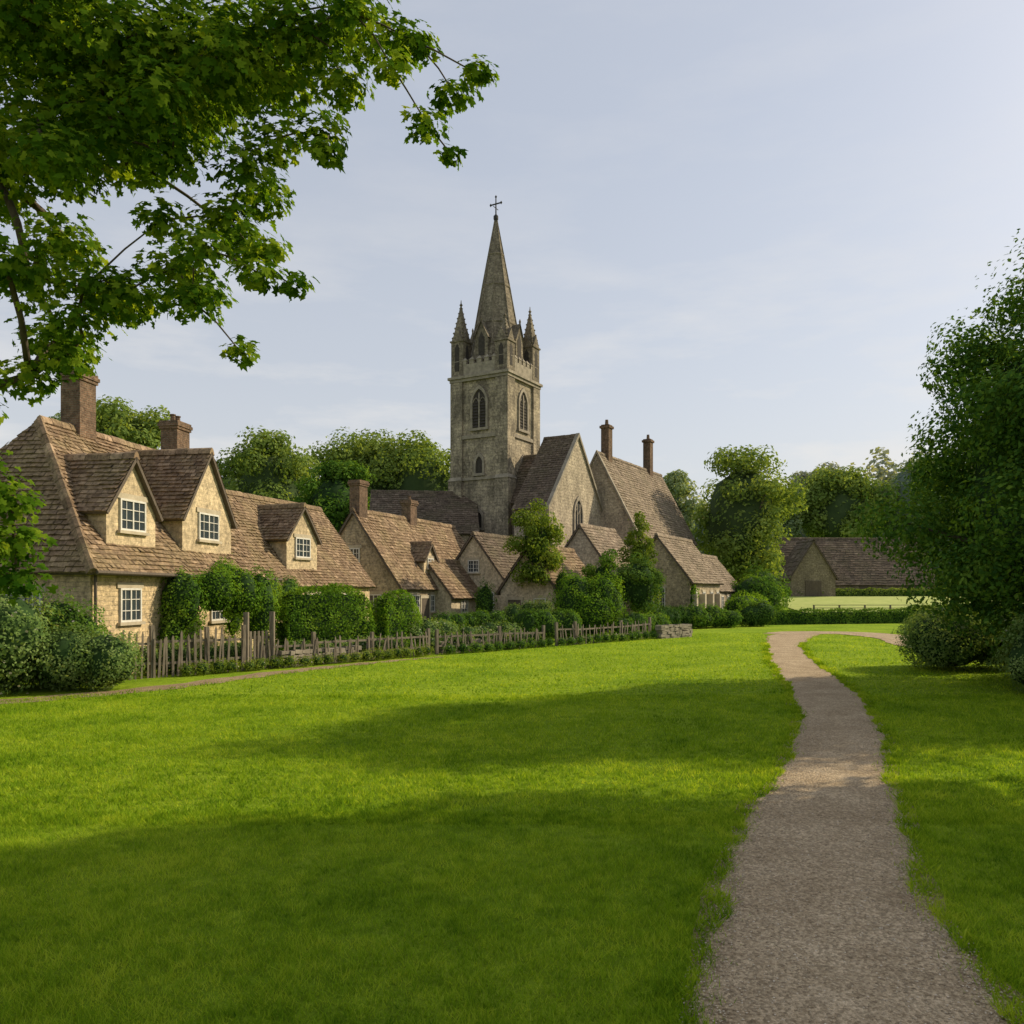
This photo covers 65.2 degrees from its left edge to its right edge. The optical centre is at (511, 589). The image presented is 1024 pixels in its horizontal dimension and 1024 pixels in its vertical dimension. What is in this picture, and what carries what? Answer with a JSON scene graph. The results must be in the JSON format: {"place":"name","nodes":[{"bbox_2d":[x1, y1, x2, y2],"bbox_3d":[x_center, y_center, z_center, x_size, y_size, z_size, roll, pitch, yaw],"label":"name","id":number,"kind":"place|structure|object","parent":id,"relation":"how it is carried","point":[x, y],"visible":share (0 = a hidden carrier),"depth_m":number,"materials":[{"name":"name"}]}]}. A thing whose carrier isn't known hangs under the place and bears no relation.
{"place":"outdoors","nodes":[
{"label":"outdoors","id":0,"kind":"place"},
{"bbox_2d":[0,657,433,703],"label":"earth track","id":1,"kind":"structure","parent":0,"point":[213,680],"depth_m":21.53,"materials":[{"name":"brown soil"}]},
{"bbox_2d":[370,492,478,534],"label":"roof deck","id":2,"kind":"structure","parent":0,"point":[438,511],"depth_m":62.30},
{"bbox_2d":[0,606,1023,1023],"bbox_3d":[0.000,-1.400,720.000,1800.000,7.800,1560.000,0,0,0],"label":"ground","id":3,"kind":"structure","parent":0,"point":[738,630],"depth_m":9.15,"materials":[{"name":"green plant"}]},
{"bbox_2d":[0,589,67,696],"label":"garden shrub","id":4,"kind":"object","parent":3,"relation":"on","point":[22,627],"visible":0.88,"depth_m":18.85,"materials":[{"name":"green plant"}]},
{"bbox_2d":[48,410,60,420],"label":"oak tree","id":5,"kind":"object","parent":3,"relation":"on","point":[56,416],"depth_m":81.51,"materials":[{"name":"green plant"}]},
{"bbox_2d":[23,587,114,685],"bbox_3d":[-12.268,1.192,20.915,3.643,2.690,1.858,0,0,0],"label":"garden shrub","id":6,"kind":"object","parent":3,"relation":"on","point":[70,617],"visible":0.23,"depth_m":20.75,"materials":[{"name":"green plant"}]},
{"bbox_2d":[28,621,149,691],"bbox_3d":[-10.829,1.657,20.009,3.262,1.743,2.240,0,0,0],"label":"garden shrub","id":7,"kind":"object","parent":3,"relation":"on","point":[76,660],"visible":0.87,"depth_m":19.51,"materials":[{"name":"green plant"}]},
{"bbox_2d":[96,394,169,449],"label":"oak tree","id":8,"kind":"object","parent":3,"relation":"on","point":[112,419],"visible":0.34,"depth_m":73.50,"materials":[{"name":"green plant"}]},
{"bbox_2d":[0,370,282,679],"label":"stone cottage","id":9,"kind":"structure","parent":3,"relation":"on","point":[128,526],"depth_m":24.51,"materials":[{"name":"tile"}]},
{"bbox_2d":[5,498,226,622],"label":"window frames","id":10,"kind":"structure","parent":9,"relation":"in","point":[120,499],"depth_m":24.19,"materials":[{"name":"white paint"}]},
{"bbox_2d":[10,500,224,619],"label":"window panes","id":11,"kind":"structure","parent":9,"relation":"in","point":[129,504],"depth_m":24.17,"materials":[{"name":"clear glass"}]},
{"bbox_2d":[155,553,281,649],"bbox_3d":[-9.765,0.581,27.723,3.454,3.908,5.941,0,0,0],"label":"climbing ivy","id":12,"kind":"object","parent":9,"relation":"attached to","point":[234,593],"visible":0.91,"depth_m":26.15,"materials":[{"name":"green plant"}]},
{"bbox_2d":[109,625,245,679],"bbox_3d":[-9.745,1.809,23.196,0.193,1.581,4.429,0,0,42],"label":"picket fence","id":13,"kind":"object","parent":3,"relation":"on","point":[151,652],"visible":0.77,"depth_m":23.30,"materials":[{"name":"brown wood"}]},
{"bbox_2d":[133,638,278,675],"bbox_3d":[-9.361,1.987,24.729,1.254,1.108,4.824,0,0,40],"label":"garden shrub","id":14,"kind":"object","parent":3,"relation":"on","point":[232,650],"visible":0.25,"depth_m":23.82,"materials":[{"name":"green plant"}]},
{"bbox_2d":[218,461,238,488],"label":"oak tree","id":15,"kind":"object","parent":3,"relation":"on","point":[223,477],"visible":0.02,"depth_m":85.91,"materials":[{"name":"green plant"}]},
{"bbox_2d":[0,0,499,605],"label":"maple tree","id":16,"kind":"object","parent":3,"relation":"on","point":[144,100],"visible":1,"depth_m":7.95,"materials":[{"name":"green plant"}]},
{"bbox_2d":[243,612,274,667],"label":"garden gate","id":17,"kind":"structure","parent":3,"relation":"on","point":[249,637],"depth_m":25.26,"materials":[{"name":"brown wood"}]},
{"bbox_2d":[216,425,320,501],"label":"beech tree","id":18,"kind":"object","parent":3,"relation":"on","point":[267,465],"visible":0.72,"depth_m":72.43,"materials":[{"name":"green plant"}]},
{"bbox_2d":[225,489,375,639],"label":"stone cottage","id":19,"kind":"structure","parent":3,"relation":"on","point":[304,544],"depth_m":36.41,"materials":[{"name":"tile"}]},
{"bbox_2d":[260,569,340,613],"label":"climbing ivy","id":20,"kind":"object","parent":19,"relation":"attached to","point":[288,585],"visible":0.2,"depth_m":33.55,"materials":[{"name":"green plant"}]},
{"bbox_2d":[297,539,308,556],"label":"window panes","id":21,"kind":"structure","parent":19,"relation":"in","point":[297,539],"depth_m":36.17,"materials":[{"name":"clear glass"}]},
{"bbox_2d":[295,537,319,594],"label":"window frames","id":22,"kind":"structure","parent":19,"relation":"in","point":[296,538],"depth_m":36.24,"materials":[{"name":"white paint"}]},
{"bbox_2d":[177,643,434,676],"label":"verge plants","id":23,"kind":"object","parent":3,"relation":"on","point":[220,666],"visible":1,"depth_m":25.73,"materials":[{"name":"green plant"}]},
{"bbox_2d":[275,645,361,667],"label":"stones","id":24,"kind":"object","parent":3,"relation":"on","point":[300,652],"visible":0.45,"depth_m":26.54,"materials":[{"name":"grey stone"}]},
{"bbox_2d":[274,583,376,655],"bbox_3d":[-6.968,1.140,29.673,3.881,2.920,1.827,0,0,-40],"label":"clipped hedge","id":25,"kind":"object","parent":3,"relation":"on","point":[326,616],"visible":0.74,"depth_m":29.12,"materials":[{"name":"green plant"}]},
{"bbox_2d":[288,459,376,532],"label":"beech tree","id":26,"kind":"object","parent":3,"relation":"on","point":[328,493],"visible":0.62,"depth_m":66.67,"materials":[{"name":"green plant"}]},
{"bbox_2d":[256,628,429,668],"bbox_3d":[-5.561,2.003,28.015,0.289,1.194,7.411,0,0,41],"label":"picket fence","id":27,"kind":"object","parent":3,"relation":"on","point":[315,642],"visible":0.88,"depth_m":27.77,"materials":[{"name":"brown wood"}]},
{"bbox_2d":[286,634,409,657],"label":"garden shrub","id":28,"kind":"object","parent":3,"relation":"on","point":[361,643],"visible":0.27,"depth_m":28.62,"materials":[{"name":"green plant"}]},
{"bbox_2d":[303,426,403,504],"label":"beech tree","id":29,"kind":"object","parent":3,"relation":"on","point":[348,452],"visible":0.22,"depth_m":82.14,"materials":[{"name":"green plant"}]},
{"bbox_2d":[371,588,422,647],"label":"clipped hedge","id":30,"kind":"object","parent":3,"relation":"on","point":[392,615],"visible":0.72,"depth_m":32.62,"materials":[{"name":"green plant"}]},
{"bbox_2d":[338,479,464,625],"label":"stone cottage","id":31,"kind":"structure","parent":3,"relation":"on","point":[391,552],"depth_m":46.24,"materials":[{"name":"tile"}]},
{"bbox_2d":[349,549,433,611],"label":"window panes","id":32,"kind":"structure","parent":31,"relation":"in","point":[371,596],"depth_m":45.01,"materials":[{"name":"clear glass"}]},
{"bbox_2d":[349,548,434,611],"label":"window frames","id":33,"kind":"structure","parent":31,"relation":"in","point":[356,553],"depth_m":45.64,"materials":[{"name":"white paint"}]},
{"bbox_2d":[356,429,449,507],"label":"beech tree","id":34,"kind":"object","parent":3,"relation":"on","point":[422,467],"visible":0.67,"depth_m":80.92,"materials":[{"name":"green plant"}]},
{"bbox_2d":[403,616,462,645],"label":"garden shrub","id":35,"kind":"object","parent":3,"relation":"on","point":[444,626],"visible":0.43,"depth_m":34.06,"materials":[{"name":"green plant"}]},
{"bbox_2d":[428,559,478,616],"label":"stone cottage","id":36,"kind":"structure","parent":3,"relation":"on","point":[457,586],"depth_m":48.54,"materials":[{"name":"stone"}]},
{"bbox_2d":[461,600,467,612],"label":"window frames","id":37,"kind":"structure","parent":36,"relation":"in","point":[464,608],"depth_m":48.80,"materials":[{"name":"white paint"}]},
{"bbox_2d":[462,601,466,611],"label":"window panes","id":38,"kind":"structure","parent":36,"relation":"in","point":[462,601],"depth_m":48.74,"materials":[{"name":"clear glass"}]},
{"bbox_2d":[460,535,469,542],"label":"walls","id":39,"kind":"structure","parent":3,"relation":"on","point":[464,538],"depth_m":60.86,"materials":[{"name":"grey stone"}]},
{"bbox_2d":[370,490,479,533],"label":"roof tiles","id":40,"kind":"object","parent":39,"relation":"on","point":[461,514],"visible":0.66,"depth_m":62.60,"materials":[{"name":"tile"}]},
{"bbox_2d":[439,639,494,652],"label":"stones","id":41,"kind":"object","parent":3,"relation":"on","point":[476,640],"visible":0.16,"depth_m":32.94,"materials":[{"name":"grey stone"}]},
{"bbox_2d":[429,608,508,634],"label":"garden shrub","id":42,"kind":"object","parent":3,"relation":"on","point":[477,618],"visible":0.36,"depth_m":41.43,"materials":[{"name":"green plant"}]},
{"bbox_2d":[421,626,541,652],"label":"garden shrub","id":43,"kind":"object","parent":3,"relation":"on","point":[432,641],"visible":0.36,"depth_m":33.29,"materials":[{"name":"green plant"}]},
{"bbox_2d":[455,531,522,610],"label":"stone cottage","id":44,"kind":"structure","parent":3,"relation":"on","point":[480,556],"depth_m":51.04,"materials":[{"name":"stone"}]},
{"bbox_2d":[468,560,493,607],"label":"window frames","id":45,"kind":"structure","parent":44,"relation":"in","point":[473,568],"depth_m":51.01,"materials":[{"name":"white paint"}]},
{"bbox_2d":[469,561,492,602],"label":"window panes","id":46,"kind":"structure","parent":44,"relation":"in","point":[470,562],"depth_m":51.03,"materials":[{"name":"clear glass"}]},
{"bbox_2d":[435,625,544,653],"bbox_3d":[-0.739,2.057,33.038,5.916,1.086,0.247,0,0,-42],"label":"picket fence","id":47,"kind":"object","parent":3,"relation":"on","point":[499,634],"visible":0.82,"depth_m":32.81,"materials":[{"name":"brown wood"}]},
{"bbox_2d":[457,621,524,638],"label":"garden shrub","id":48,"kind":"object","parent":3,"relation":"on","point":[487,625],"visible":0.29,"depth_m":36.20,"materials":[{"name":"green plant"}]},
{"bbox_2d":[488,595,555,621],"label":"garden shrub","id":49,"kind":"object","parent":3,"relation":"on","point":[510,609],"visible":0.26,"depth_m":44.55,"materials":[{"name":"green plant"}]},
{"bbox_2d":[502,498,567,587],"bbox_3d":[1.454,-1.382,47.395,3.623,8.163,3.726,0,0,37],"label":"garden tree","id":50,"kind":"object","parent":3,"relation":"on","point":[538,538],"visible":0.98,"depth_m":46.60,"materials":[{"name":"green plant"}]},
{"bbox_2d":[495,547,590,611],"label":"stone cottage","id":51,"kind":"structure","parent":3,"relation":"on","point":[509,590],"depth_m":47.85,"materials":[{"name":"stone"}]},
{"bbox_2d":[474,565,570,614],"bbox_3d":[0.745,0.468,46.696,6.130,3.947,1.194,0,0,6],"label":"climbing ivy","id":52,"kind":"object","parent":51,"relation":"attached to","point":[484,599],"visible":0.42,"depth_m":46.67,"materials":[{"name":"green plant"}]},
{"bbox_2d":[509,607,582,638],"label":"garden shrub","id":53,"kind":"object","parent":3,"relation":"on","point":[534,620],"visible":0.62,"depth_m":37.95,"materials":[{"name":"green plant"}]},
{"bbox_2d":[441,629,657,654],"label":"verge plants","id":54,"kind":"object","parent":3,"relation":"on","point":[475,647],"visible":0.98,"depth_m":34.82,"materials":[{"name":"green plant"}]},
{"bbox_2d":[447,196,697,618],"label":"village church","id":55,"kind":"structure","parent":3,"relation":"on","point":[503,463],"depth_m":63.54,"materials":[{"name":"stone"}]},
{"bbox_2d":[577,501,581,522],"bbox_3d":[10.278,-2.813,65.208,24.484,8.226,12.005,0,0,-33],"label":"window glass","id":56,"kind":"structure","parent":55,"relation":"in","point":[578,503],"depth_m":62.12,"materials":[{"name":"grey glass"}]},
{"bbox_2d":[546,569,627,635],"bbox_3d":[4.081,0.695,42.937,4.533,3.700,3.130,0,0,0],"label":"round bush","id":57,"kind":"object","parent":3,"relation":"on","point":[598,602],"visible":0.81,"depth_m":42.26,"materials":[{"name":"green plant"}]},
{"bbox_2d":[555,617,650,645],"bbox_3d":[4.678,2.015,38.582,0.396,1.170,8.129,0,0,40],"label":"picket fence","id":58,"kind":"object","parent":3,"relation":"on","point":[575,629],"visible":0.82,"depth_m":37.48,"materials":[{"name":"brown wood"}]},
{"bbox_2d":[581,549,624,592],"bbox_3d":[5.499,0.090,48.513,3.114,5.219,2.609,0,0,22],"label":"garden tree","id":59,"kind":"object","parent":3,"relation":"on","point":[606,563],"visible":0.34,"depth_m":48.19,"materials":[{"name":"green plant"}]},
{"bbox_2d":[608,610,670,633],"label":"garden shrub","id":60,"kind":"object","parent":3,"relation":"on","point":[658,619],"visible":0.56,"depth_m":42.73,"materials":[{"name":"green plant"}]},
{"bbox_2d":[617,511,663,611],"bbox_3d":[8.164,-1.199,51.452,2.692,7.799,2.803,0,0,-17],"label":"cypress tree","id":61,"kind":"object","parent":3,"relation":"on","point":[644,549],"visible":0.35,"depth_m":51.13,"materials":[{"name":"green plant"}]},
{"bbox_2d":[615,552,666,613],"bbox_3d":[7.623,0.213,47.552,3.196,4.973,3.243,0,0,0],"label":"garden tree","id":62,"kind":"object","parent":3,"relation":"on","point":[641,577],"visible":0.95,"depth_m":47.02,"materials":[{"name":"green plant"}]},
{"bbox_2d":[655,624,692,638],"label":"stones","id":63,"kind":"object","parent":3,"relation":"on","point":[664,631],"visible":0.92,"depth_m":41.48,"materials":[{"name":"grey stone"}]},
{"bbox_2d":[651,602,696,627],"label":"garden shrub","id":64,"kind":"object","parent":3,"relation":"on","point":[678,614],"visible":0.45,"depth_m":50.05,"materials":[{"name":"green plant"}]},
{"bbox_2d":[625,532,736,614],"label":"stone cottage","id":65,"kind":"structure","parent":3,"relation":"on","point":[682,563],"depth_m":56.01,"materials":[{"name":"stone"}]},
{"bbox_2d":[617,562,699,606],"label":"climbing ivy","id":66,"kind":"object","parent":65,"relation":"attached to","point":[693,589],"visible":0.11,"depth_m":54.11,"materials":[{"name":"green plant"}]},
{"bbox_2d":[657,588,712,608],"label":"window panes","id":67,"kind":"structure","parent":65,"relation":"in","point":[662,599],"depth_m":54.90,"materials":[{"name":"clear glass"}]},
{"bbox_2d":[653,588,718,606],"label":"window frames","id":68,"kind":"structure","parent":65,"relation":"in","point":[664,588],"depth_m":55.31,"materials":[{"name":"white paint"}]},
{"bbox_2d":[721,596,729,608],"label":"window frames","id":69,"kind":"structure","parent":65,"relation":"in","point":[722,597],"depth_m":62.89,"materials":[{"name":"white paint"}]},
{"bbox_2d":[663,469,705,531],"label":"oak tree","id":70,"kind":"object","parent":3,"relation":"on","point":[680,487],"visible":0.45,"depth_m":97.74,"materials":[{"name":"green plant"}]},
{"bbox_2d":[688,602,743,628],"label":"garden shrub","id":71,"kind":"object","parent":3,"relation":"on","point":[711,616],"visible":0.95,"depth_m":51.95,"materials":[{"name":"green plant"}]},
{"bbox_2d":[723,590,772,623],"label":"garden shrub","id":72,"kind":"object","parent":3,"relation":"on","point":[733,603],"visible":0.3,"depth_m":57.76,"materials":[{"name":"green plant"}]},
{"bbox_2d":[688,444,808,581],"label":"oak tree","id":73,"kind":"object","parent":3,"relation":"on","point":[741,519],"visible":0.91,"depth_m":75.57,"materials":[{"name":"green plant"}]},
{"bbox_2d":[736,600,777,626],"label":"round bush","id":74,"kind":"object","parent":3,"relation":"on","point":[761,613],"visible":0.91,"depth_m":54.24,"materials":[{"name":"green plant"}]},
{"bbox_2d":[730,562,793,609],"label":"garden shrub","id":75,"kind":"object","parent":3,"relation":"on","point":[769,586],"visible":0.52,"depth_m":65.69,"materials":[{"name":"green plant"}]},
{"bbox_2d":[774,495,802,537],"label":"oak tree","id":76,"kind":"object","parent":3,"relation":"on","point":[793,522],"visible":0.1,"depth_m":121.27,"materials":[{"name":"green plant"}]},
{"bbox_2d":[787,461,844,537],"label":"oak tree","id":77,"kind":"object","parent":3,"relation":"on","point":[804,475],"visible":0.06,"depth_m":160.02,"materials":[{"name":"green plant"}]},
{"bbox_2d":[617,634,1023,1023],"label":"path verge","id":78,"kind":"structure","parent":3,"relation":"on","point":[974,958],"depth_m":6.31,"materials":[{"name":"green plant"}]},
{"bbox_2d":[682,446,989,587],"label":"distant woodland","id":79,"kind":"object","parent":3,"relation":"on","point":[882,472],"visible":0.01,"depth_m":174.16,"materials":[{"name":"green plant"}]},
{"bbox_2d":[766,631,908,645],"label":"gravel lane","id":80,"kind":"structure","parent":3,"relation":"on","point":[889,638],"depth_m":45.39,"materials":[{"name":"beige gravel"}]},
{"bbox_2d":[766,607,914,624],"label":"field hedge","id":81,"kind":"object","parent":3,"relation":"on","point":[820,616],"visible":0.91,"depth_m":58.51,"materials":[{"name":"green plant"}]},
{"bbox_2d":[794,465,895,537],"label":"oak tree","id":82,"kind":"object","parent":3,"relation":"on","point":[832,503],"visible":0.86,"depth_m":124.03,"materials":[{"name":"green plant"}]},
{"bbox_2d":[813,605,890,608],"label":"field fence","id":83,"kind":"object","parent":3,"relation":"on","point":[839,606],"visible":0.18,"depth_m":69.00,"materials":[{"name":"brown wood"}]},
{"bbox_2d":[783,587,955,595],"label":"field hedge","id":84,"kind":"object","parent":3,"relation":"on","point":[868,592],"visible":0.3,"depth_m":90.41,"materials":[{"name":"green plant"}]},
{"bbox_2d":[871,454,953,542],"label":"oak tree","id":85,"kind":"object","parent":3,"relation":"on","point":[901,479],"visible":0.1,"depth_m":125.45,"materials":[{"name":"green plant"}]},
{"bbox_2d":[849,228,1023,663],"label":"lime tree","id":86,"kind":"object","parent":3,"relation":"on","point":[985,457],"visible":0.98,"depth_m":21.00,"materials":[{"name":"green plant"}]},
{"bbox_2d":[891,601,1019,668],"bbox_3d":[14.561,1.405,25.356,4.957,2.261,3.589,0,0,0],"label":"garden shrub","id":87,"kind":"object","parent":3,"relation":"on","point":[933,643],"visible":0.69,"depth_m":24.48,"materials":[{"name":"green plant"}]},
{"bbox_2d":[908,604,1006,615],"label":"field hedge","id":88,"kind":"object","parent":3,"relation":"on","point":[919,609],"visible":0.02,"depth_m":60.20,"materials":[{"name":"green plant"}]},
{"bbox_2d":[984,610,1023,693],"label":"garden shrub","id":89,"kind":"object","parent":3,"relation":"on","point":[1015,660],"visible":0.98,"depth_m":18.98,"materials":[{"name":"green plant"}]},
{"bbox_2d":[0,0,1023,506],"label":"sky","id":90,"kind":"structure","parent":0,"point":[722,223],"materials":[{"name":"blue"}]},
{"bbox_2d":[679,634,1023,1023],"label":"gravel path","id":91,"kind":"structure","parent":0,"point":[830,699],"depth_m":6.26,"materials":[{"name":"grey gravel"}]},
{"bbox_2d":[781,596,991,611],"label":"meadow","id":92,"kind":"structure","parent":0,"point":[833,602],"depth_m":82.45,"materials":[{"name":"green plant"}]},
{"bbox_2d":[772,537,935,595],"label":"stone barn","id":93,"kind":"structure","parent":92,"relation":"on","point":[815,566],"depth_m":93.58,"materials":[{"name":"tile"}]}
]}

